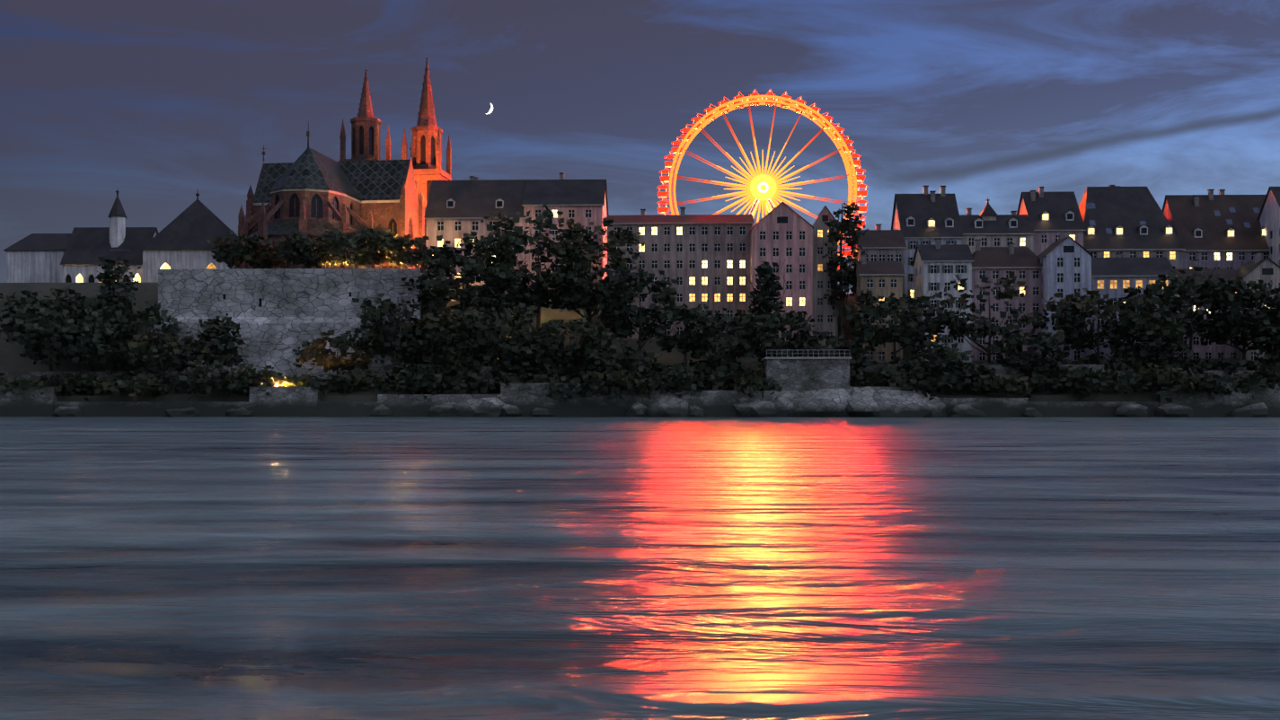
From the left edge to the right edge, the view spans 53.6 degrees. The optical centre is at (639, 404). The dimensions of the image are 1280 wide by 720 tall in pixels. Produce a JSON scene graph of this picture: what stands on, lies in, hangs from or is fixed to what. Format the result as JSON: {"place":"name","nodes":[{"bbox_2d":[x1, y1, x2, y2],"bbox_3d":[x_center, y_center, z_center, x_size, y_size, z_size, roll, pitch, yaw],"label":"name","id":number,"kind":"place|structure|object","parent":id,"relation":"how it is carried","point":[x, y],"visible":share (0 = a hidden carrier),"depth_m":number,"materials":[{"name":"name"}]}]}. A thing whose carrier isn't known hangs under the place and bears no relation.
{"place":"outdoors","nodes":[
{"label":"outdoors","id":0,"kind":"place"},
{"bbox_2d":[0,282,1261,402],"bbox_3d":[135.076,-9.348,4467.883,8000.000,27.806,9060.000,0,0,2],"label":"bank","id":1,"kind":"structure","parent":0,"point":[12,359],"depth_m":222.44,"materials":[{"name":"grey stone"}]},
{"bbox_2d":[0,372,49,394],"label":"bank shrub","id":2,"kind":"object","parent":1,"relation":"on","point":[5,384],"visible":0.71,"depth_m":203.38,"materials":[{"name":"green plant"}]},
{"bbox_2d":[0,284,100,371],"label":"tree","id":3,"kind":"object","parent":1,"relation":"on","point":[30,300],"visible":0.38,"depth_m":212.87,"materials":[{"name":"green plant"}]},
{"bbox_2d":[35,371,97,400],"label":"bank shrub","id":4,"kind":"object","parent":1,"relation":"on","point":[66,386],"visible":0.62,"depth_m":205.16,"materials":[{"name":"green plant"}]},
{"bbox_2d":[6,304,150,377],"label":"tree","id":5,"kind":"object","parent":1,"relation":"on","point":[87,345],"visible":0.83,"depth_m":205.05,"materials":[{"name":"green plant"}]},
{"bbox_2d":[44,295,143,371],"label":"tree","id":6,"kind":"object","parent":1,"relation":"on","point":[101,303],"visible":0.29,"depth_m":212.04,"materials":[{"name":"green plant"}]},
{"bbox_2d":[68,370,131,400],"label":"bank shrub","id":7,"kind":"object","parent":1,"relation":"on","point":[92,385],"visible":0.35,"depth_m":206.12,"materials":[{"name":"green plant"}]},
{"bbox_2d":[89,256,140,371],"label":"cypress tree","id":8,"kind":"object","parent":1,"relation":"on","point":[109,280],"visible":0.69,"depth_m":215.25,"materials":[{"name":"green plant"}]},
{"bbox_2d":[3,190,237,282],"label":"cloister buildings","id":9,"kind":"structure","parent":1,"relation":"on","point":[179,242],"depth_m":267.00,"materials":[{"name":"white paint"}]},
{"bbox_2d":[92,372,172,400],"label":"bank shrub","id":10,"kind":"object","parent":1,"relation":"on","point":[149,386],"visible":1,"depth_m":201.86,"materials":[{"name":"green plant"}]},
{"bbox_2d":[101,301,184,370],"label":"tree","id":11,"kind":"object","parent":1,"relation":"on","point":[145,319],"visible":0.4,"depth_m":214.89,"materials":[{"name":"green plant"}]},
{"bbox_2d":[114,321,215,377],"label":"shrub","id":12,"kind":"object","parent":1,"relation":"on","point":[140,348],"visible":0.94,"depth_m":207.56,"materials":[{"name":"green plant"}]},
{"bbox_2d":[175,358,250,400],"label":"bank shrub","id":13,"kind":"object","parent":1,"relation":"on","point":[215,386],"visible":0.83,"depth_m":202.03,"materials":[{"name":"green plant"}]},
{"bbox_2d":[185,315,248,368],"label":"tree","id":14,"kind":"object","parent":1,"relation":"on","point":[215,330],"visible":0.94,"depth_m":214.68,"materials":[{"name":"green plant"}]},
{"bbox_2d":[222,363,286,394],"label":"bank shrub","id":15,"kind":"object","parent":1,"relation":"on","point":[251,379],"visible":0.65,"depth_m":203.55,"materials":[{"name":"green plant"}]},
{"bbox_2d":[149,268,435,379],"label":"stone retaining wall","id":16,"kind":"structure","parent":1,"relation":"on","point":[278,315],"depth_m":223.65,"materials":[{"name":"stone"}]},
{"bbox_2d":[206,230,250,268],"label":"terrace tree","id":17,"kind":"object","parent":16,"relation":"on","point":[226,253],"visible":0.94,"depth_m":231.87,"materials":[{"name":"green plant"}]},
{"bbox_2d":[238,234,278,268],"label":"terrace tree","id":18,"kind":"object","parent":16,"relation":"on","point":[253,246],"visible":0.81,"depth_m":235.10,"materials":[{"name":"green plant"}]},
{"bbox_2d":[265,230,320,268],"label":"terrace tree","id":19,"kind":"object","parent":16,"relation":"on","point":[286,253],"visible":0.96,"depth_m":231.81,"materials":[{"name":"green plant"}]},
{"bbox_2d":[321,229,370,268],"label":"terrace tree","id":20,"kind":"object","parent":16,"relation":"on","point":[340,243],"visible":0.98,"depth_m":231.13,"materials":[{"name":"green plant"}]},
{"bbox_2d":[351,224,391,268],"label":"terrace tree","id":21,"kind":"object","parent":16,"relation":"on","point":[370,233],"visible":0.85,"depth_m":234.12,"materials":[{"name":"green plant"}]},
{"bbox_2d":[382,233,428,268],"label":"terrace tree","id":22,"kind":"object","parent":16,"relation":"on","point":[406,243],"visible":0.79,"depth_m":230.85,"materials":[{"name":"green plant"}]},
{"bbox_2d":[289,371,361,396],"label":"bank shrub","id":23,"kind":"object","parent":1,"relation":"on","point":[317,383],"visible":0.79,"depth_m":203.95,"materials":[{"name":"green plant"}]},
{"bbox_2d":[291,329,380,376],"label":"shrub","id":24,"kind":"object","parent":1,"relation":"on","point":[326,359],"visible":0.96,"depth_m":211.31,"materials":[{"name":"green plant"}]},
{"bbox_2d":[234,56,451,271],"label":"cathedral","id":25,"kind":"structure","parent":1,"relation":"on","point":[309,191],"depth_m":273.85,"materials":[{"name":"red stone"}]},
{"bbox_2d":[324,367,406,393],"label":"bank shrub","id":26,"kind":"object","parent":1,"relation":"on","point":[375,381],"visible":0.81,"depth_m":206.46,"materials":[{"name":"green plant"}]},
{"bbox_2d":[345,293,436,373],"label":"tree","id":27,"kind":"object","parent":1,"relation":"on","point":[379,327],"visible":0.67,"depth_m":213.57,"materials":[{"name":"green plant"}]},
{"bbox_2d":[379,338,466,379],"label":"bush","id":28,"kind":"object","parent":1,"relation":"on","point":[448,357],"visible":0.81,"depth_m":207.68,"materials":[{"name":"green plant"}]},
{"bbox_2d":[388,362,460,399],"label":"bank shrub","id":29,"kind":"object","parent":1,"relation":"on","point":[406,383],"visible":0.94,"depth_m":202.13,"materials":[{"name":"green plant"}]},
{"bbox_2d":[379,308,472,363],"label":"slope tree","id":30,"kind":"object","parent":1,"relation":"on","point":[443,322],"visible":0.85,"depth_m":208.43,"materials":[{"name":"green plant"}]},
{"bbox_2d":[410,365,499,394],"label":"bank shrub","id":31,"kind":"object","parent":1,"relation":"on","point":[468,384],"visible":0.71,"depth_m":204.24,"materials":[{"name":"green plant"}]},
{"bbox_2d":[398,231,535,358],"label":"tree","id":32,"kind":"object","parent":1,"relation":"on","point":[447,257],"visible":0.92,"depth_m":217.27,"materials":[{"name":"green plant"}]},
{"bbox_2d":[423,176,527,297],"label":"building","id":33,"kind":"structure","parent":1,"relation":"on","point":[454,209],"depth_m":249.51,"materials":[{"name":"paint"}]},
{"bbox_2d":[450,341,536,377],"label":"bush","id":34,"kind":"object","parent":1,"relation":"on","point":[475,366],"visible":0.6,"depth_m":208.15,"materials":[{"name":"green plant"}]},
{"bbox_2d":[452,301,539,366],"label":"tree","id":35,"kind":"object","parent":1,"relation":"on","point":[482,329],"visible":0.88,"depth_m":208.04,"materials":[{"name":"green plant"}]},
{"bbox_2d":[476,203,597,359],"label":"tree","id":36,"kind":"object","parent":1,"relation":"on","point":[538,295],"visible":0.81,"depth_m":220.25,"materials":[{"name":"green plant"}]},
{"bbox_2d":[510,342,589,383],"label":"bush","id":37,"kind":"object","parent":1,"relation":"on","point":[542,364],"visible":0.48,"depth_m":206.78,"materials":[{"name":"green plant"}]},
{"bbox_2d":[521,172,608,300],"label":"building","id":38,"kind":"structure","parent":1,"relation":"on","point":[584,202],"depth_m":247.77,"materials":[{"name":"paint"}]},
{"bbox_2d":[529,308,623,368],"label":"slope tree","id":39,"kind":"object","parent":1,"relation":"on","point":[588,335],"visible":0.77,"depth_m":206.56,"materials":[{"name":"green plant"}]},
{"bbox_2d":[540,370,626,401],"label":"bank shrub","id":40,"kind":"object","parent":1,"relation":"on","point":[581,391],"visible":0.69,"depth_m":199.50,"materials":[{"name":"green plant"}]},
{"bbox_2d":[555,346,628,382],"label":"bush","id":41,"kind":"object","parent":1,"relation":"on","point":[580,368],"visible":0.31,"depth_m":206.09,"materials":[{"name":"green plant"}]},
{"bbox_2d":[542,217,644,348],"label":"tree","id":42,"kind":"object","parent":1,"relation":"on","point":[584,284],"visible":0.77,"depth_m":219.79,"materials":[{"name":"green plant"}]},
{"bbox_2d":[581,340,660,379],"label":"shrub","id":43,"kind":"object","parent":1,"relation":"on","point":[603,362],"visible":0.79,"depth_m":203.53,"materials":[{"name":"green plant"}]},
{"bbox_2d":[579,365,673,399],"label":"bank shrub","id":44,"kind":"object","parent":1,"relation":"on","point":[637,385],"visible":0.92,"depth_m":199.09,"materials":[{"name":"green plant"}]},
{"bbox_2d":[593,265,681,361],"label":"tree","id":45,"kind":"object","parent":1,"relation":"on","point":[624,328],"visible":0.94,"depth_m":214.61,"materials":[{"name":"green plant"}]},
{"bbox_2d":[0,364,1279,417],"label":"riverbank","id":46,"kind":"structure","parent":1,"relation":"on","point":[526,399],"depth_m":201.47,"materials":[{"name":"stone"}]},
{"bbox_2d":[645,395,688,417],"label":"outcrop rock","id":47,"kind":"object","parent":1,"relation":"on","point":[666,406],"visible":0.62,"depth_m":198.74,"materials":[{"name":"grey stone"}]},
{"bbox_2d":[606,207,754,339],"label":"long house","id":48,"kind":"structure","parent":1,"relation":"on","point":[706,257],"depth_m":237.78,"materials":[{"name":"beige paint"}]},
{"bbox_2d":[645,298,718,367],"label":"tree","id":49,"kind":"object","parent":1,"relation":"on","point":[684,339],"visible":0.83,"depth_m":210.46,"materials":[{"name":"green plant"}]},
{"bbox_2d":[650,363,718,398],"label":"bank shrub","id":50,"kind":"object","parent":1,"relation":"on","point":[681,381],"visible":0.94,"depth_m":200.16,"materials":[{"name":"green plant"}]},
{"bbox_2d":[674,360,744,390],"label":"bank shrub","id":51,"kind":"object","parent":1,"relation":"on","point":[723,374],"visible":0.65,"depth_m":202.80,"materials":[{"name":"green plant"}]},
{"bbox_2d":[688,308,771,365],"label":"tree","id":52,"kind":"object","parent":1,"relation":"on","point":[746,325],"visible":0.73,"depth_m":207.45,"materials":[{"name":"green plant"}]},
{"bbox_2d":[728,373,783,397],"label":"bank shrub","id":53,"kind":"object","parent":1,"relation":"on","point":[744,385],"visible":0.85,"depth_m":200.15,"materials":[{"name":"green plant"}]},
{"bbox_2d":[733,401,777,417],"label":"outcrop rock","id":54,"kind":"object","parent":1,"relation":"on","point":[761,410],"visible":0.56,"depth_m":198.38,"materials":[{"name":"stone"}]},
{"bbox_2d":[656,88,868,269],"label":"ferris wheel","id":55,"kind":"object","parent":1,"relation":"on","point":[761,189],"visible":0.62,"depth_m":337.39,"materials":[{"name":"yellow metal"}]},
{"bbox_2d":[742,258,791,356],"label":"conifer tree","id":56,"kind":"object","parent":1,"relation":"on","point":[771,288],"visible":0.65,"depth_m":221.25,"materials":[{"name":"green plant"}]},
{"bbox_2d":[749,202,814,357],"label":"building","id":57,"kind":"structure","parent":1,"relation":"on","point":[781,232],"depth_m":231.24,"materials":[{"name":"pink paint"}]},
{"bbox_2d":[739,301,827,358],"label":"tree","id":58,"kind":"object","parent":1,"relation":"on","point":[794,321],"visible":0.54,"depth_m":210.19,"materials":[{"name":"green plant"}]},
{"bbox_2d":[757,334,821,364],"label":"bank shrub","id":59,"kind":"object","parent":1,"relation":"on","point":[778,348],"visible":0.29,"depth_m":209.55,"materials":[{"name":"green plant"}]},
{"bbox_2d":[760,350,851,390],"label":"stone platform","id":60,"kind":"structure","parent":1,"relation":"on","point":[802,374],"depth_m":201.19,"materials":[{"name":"stone"}]},
{"bbox_2d":[789,388,849,417],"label":"outcrop rock","id":61,"kind":"object","parent":1,"relation":"on","point":[825,403],"visible":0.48,"depth_m":196.67,"materials":[{"name":"grey stone"}]},
{"bbox_2d":[812,205,838,348],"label":"cream gable house","id":62,"kind":"structure","parent":1,"relation":"on","point":[825,319],"depth_m":234.01,"materials":[{"name":"paint"}]},
{"bbox_2d":[793,334,880,375],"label":"bank shrub","id":63,"kind":"object","parent":1,"relation":"on","point":[853,354],"visible":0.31,"depth_m":207.00,"materials":[{"name":"green plant"}]},
{"bbox_2d":[821,202,868,352],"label":"poplar tree","id":64,"kind":"object","parent":1,"relation":"on","point":[844,278],"visible":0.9,"depth_m":231.49,"materials":[{"name":"green plant"}]},
{"bbox_2d":[846,386,880,417],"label":"outcrop rock","id":65,"kind":"object","parent":1,"relation":"on","point":[861,402],"visible":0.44,"depth_m":196.55,"materials":[{"name":"grey stone"}]},
{"bbox_2d":[850,224,906,303],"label":"grey house","id":66,"kind":"structure","parent":1,"relation":"on","point":[878,244],"depth_m":237.18,"materials":[{"name":"paint"}]},
{"bbox_2d":[853,253,905,362],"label":"house","id":67,"kind":"structure","parent":1,"relation":"on","point":[883,278],"depth_m":224.79,"materials":[{"name":"paint"}]},
{"bbox_2d":[831,281,955,364],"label":"tree","id":68,"kind":"object","parent":1,"relation":"on","point":[903,332],"visible":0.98,"depth_m":208.33,"materials":[{"name":"green plant"}]},
{"bbox_2d":[873,389,939,417],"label":"outcrop rock","id":69,"kind":"object","parent":1,"relation":"on","point":[895,403],"visible":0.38,"depth_m":196.24,"materials":[{"name":"grey stone"}]},
{"bbox_2d":[878,361,971,400],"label":"bank shrub","id":70,"kind":"object","parent":1,"relation":"on","point":[918,379],"visible":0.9,"depth_m":198.44,"materials":[{"name":"green plant"}]},
{"bbox_2d":[891,185,963,319],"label":"tall white house","id":71,"kind":"structure","parent":1,"relation":"on","point":[925,217],"depth_m":242.43,"materials":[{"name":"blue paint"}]},
{"bbox_2d":[889,340,974,375],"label":"shrub","id":72,"kind":"object","parent":1,"relation":"on","point":[946,357],"visible":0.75,"depth_m":203.19,"materials":[{"name":"green plant"}]},
{"bbox_2d":[911,238,974,362],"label":"house","id":73,"kind":"structure","parent":1,"relation":"on","point":[938,266],"depth_m":226.46,"materials":[{"name":"white paint"}]},
{"bbox_2d":[943,363,1005,395],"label":"bank shrub","id":74,"kind":"object","parent":1,"relation":"on","point":[971,372],"visible":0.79,"depth_m":200.18,"materials":[{"name":"green plant"}]},
{"bbox_2d":[924,271,1039,361],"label":"tree","id":75,"kind":"object","parent":1,"relation":"on","point":[985,328],"visible":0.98,"depth_m":209.97,"materials":[{"name":"green plant"}]},
{"bbox_2d":[959,208,1035,254],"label":"house","id":76,"kind":"structure","parent":1,"relation":"on","point":[1005,230],"depth_m":242.36,"materials":[{"name":"beige paint"}]},
{"bbox_2d":[966,374,1038,397],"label":"bank shrub","id":77,"kind":"object","parent":1,"relation":"on","point":[1010,386],"visible":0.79,"depth_m":199.29,"materials":[{"name":"green plant"}]},
{"bbox_2d":[971,239,1042,361],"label":"house","id":78,"kind":"structure","parent":1,"relation":"on","point":[994,264],"depth_m":228.14,"materials":[{"name":"paint"}]},
{"bbox_2d":[984,328,1082,377],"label":"shrub","id":79,"kind":"object","parent":1,"relation":"on","point":[1044,343],"visible":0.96,"depth_m":204.32,"materials":[{"name":"green plant"}]},
{"bbox_2d":[1016,369,1076,393],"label":"bank shrub","id":80,"kind":"object","parent":1,"relation":"on","point":[1066,380],"visible":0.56,"depth_m":201.59,"materials":[{"name":"green plant"}]},
{"bbox_2d":[1016,186,1085,258],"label":"tall grey house","id":81,"kind":"structure","parent":1,"relation":"on","point":[1052,216],"depth_m":245.50,"materials":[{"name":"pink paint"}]},
{"bbox_2d":[1037,231,1093,361],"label":"tall white house","id":82,"kind":"structure","parent":1,"relation":"on","point":[1066,268],"depth_m":224.77,"materials":[{"name":"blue paint"}]},
{"bbox_2d":[1032,287,1164,360],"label":"tree","id":83,"kind":"object","parent":1,"relation":"on","point":[1070,308],"visible":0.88,"depth_m":210.01,"materials":[{"name":"green plant"}]},
{"bbox_2d":[1050,358,1155,398],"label":"bank shrub","id":84,"kind":"object","parent":1,"relation":"on","point":[1107,380],"visible":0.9,"depth_m":198.49,"materials":[{"name":"green plant"}]},
{"bbox_2d":[1075,352,1159,373],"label":"bush","id":85,"kind":"object","parent":1,"relation":"on","point":[1092,358],"visible":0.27,"depth_m":207.92,"materials":[{"name":"green plant"}]},
{"bbox_2d":[1078,185,1185,268],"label":"house","id":86,"kind":"structure","parent":1,"relation":"on","point":[1129,222],"depth_m":248.06,"materials":[{"name":"brown paint"}]},
{"bbox_2d":[1091,253,1177,361],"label":"house","id":87,"kind":"structure","parent":1,"relation":"on","point":[1113,278],"depth_m":227.58,"materials":[{"name":"grey paint"}]},
{"bbox_2d":[1108,308,1193,366],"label":"tree","id":88,"kind":"object","parent":1,"relation":"on","point":[1163,330],"visible":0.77,"depth_m":206.55,"materials":[{"name":"green plant"}]},
{"bbox_2d":[1118,361,1211,402],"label":"bank shrub","id":89,"kind":"object","parent":1,"relation":"on","point":[1160,378],"visible":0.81,"depth_m":198.06,"materials":[{"name":"green plant"}]},
{"bbox_2d":[1134,352,1213,375],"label":"bush","id":90,"kind":"object","parent":1,"relation":"on","point":[1169,366],"visible":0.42,"depth_m":206.34,"materials":[{"name":"green plant"}]},
{"bbox_2d":[1154,403,1193,417],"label":"outcrop rock","id":91,"kind":"object","parent":1,"relation":"on","point":[1171,410],"visible":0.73,"depth_m":196.22,"materials":[{"name":"stone"}]},
{"bbox_2d":[1120,264,1264,361],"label":"tree","id":92,"kind":"object","parent":1,"relation":"on","point":[1227,295],"visible":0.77,"depth_m":209.78,"materials":[{"name":"green plant"}]},
{"bbox_2d":[1174,259,1237,359],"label":"house","id":93,"kind":"structure","parent":1,"relation":"on","point":[1212,350],"depth_m":228.08,"materials":[{"name":"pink paint"}]},
{"bbox_2d":[1161,189,1269,278],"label":"house","id":94,"kind":"structure","parent":1,"relation":"on","point":[1221,230],"depth_m":249.59,"materials":[{"name":"brown paint"}]},
{"bbox_2d":[1167,371,1270,400],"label":"bank shrub","id":95,"kind":"object","parent":1,"relation":"on","point":[1244,384],"visible":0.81,"depth_m":196.61,"materials":[{"name":"green plant"}]},
{"bbox_2d":[1174,353,1279,379],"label":"bush","id":96,"kind":"object","parent":1,"relation":"on","point":[1217,365],"visible":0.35,"depth_m":207.71,"materials":[{"name":"green plant"}]},
{"bbox_2d":[1182,279,1279,366],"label":"tree","id":97,"kind":"object","parent":1,"relation":"on","point":[1219,336],"visible":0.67,"depth_m":210.44,"materials":[{"name":"green plant"}]},
{"bbox_2d":[1232,362,1279,389],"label":"bank shrub","id":98,"kind":"object","parent":1,"relation":"on","point":[1271,375],"visible":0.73,"depth_m":199.00,"materials":[{"name":"green plant"}]},
{"bbox_2d":[1235,253,1279,361],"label":"house","id":99,"kind":"structure","parent":1,"relation":"on","point":[1266,271],"depth_m":225.72,"materials":[{"name":"beige paint"}]},
{"bbox_2d":[1240,308,1279,358],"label":"tree","id":100,"kind":"object","parent":1,"relation":"on","point":[1266,339],"visible":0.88,"depth_m":206.93,"materials":[{"name":"green plant"}]},
{"bbox_2d":[1257,186,1279,266],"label":"white corner house","id":101,"kind":"structure","parent":1,"relation":"on","point":[1268,217],"depth_m":244.80,"materials":[{"name":"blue paint"}]},
{"bbox_2d":[0,416,1279,719],"bbox_3d":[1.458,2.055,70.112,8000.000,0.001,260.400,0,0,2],"label":"river","id":102,"kind":"structure","parent":0,"point":[401,568],"depth_m":15.79,"materials":[{"name":"blue liquid"}]},
{"bbox_2d":[452,397,506,417],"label":"outcrop rock","id":103,"kind":"object","parent":102,"relation":"in","point":[486,408],"visible":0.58,"depth_m":199.00,"materials":[{"name":"grey stone"}]},
{"bbox_2d":[1226,402,1268,417],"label":"outcrop rock","id":104,"kind":"object","parent":102,"relation":"in","point":[1257,410],"visible":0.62,"depth_m":196.10,"materials":[{"name":"stone"}]},
{"bbox_2d":[0,0,1279,293],"label":"sky","id":105,"kind":"structure","parent":0,"point":[160,104],"materials":[{"name":"blue"}]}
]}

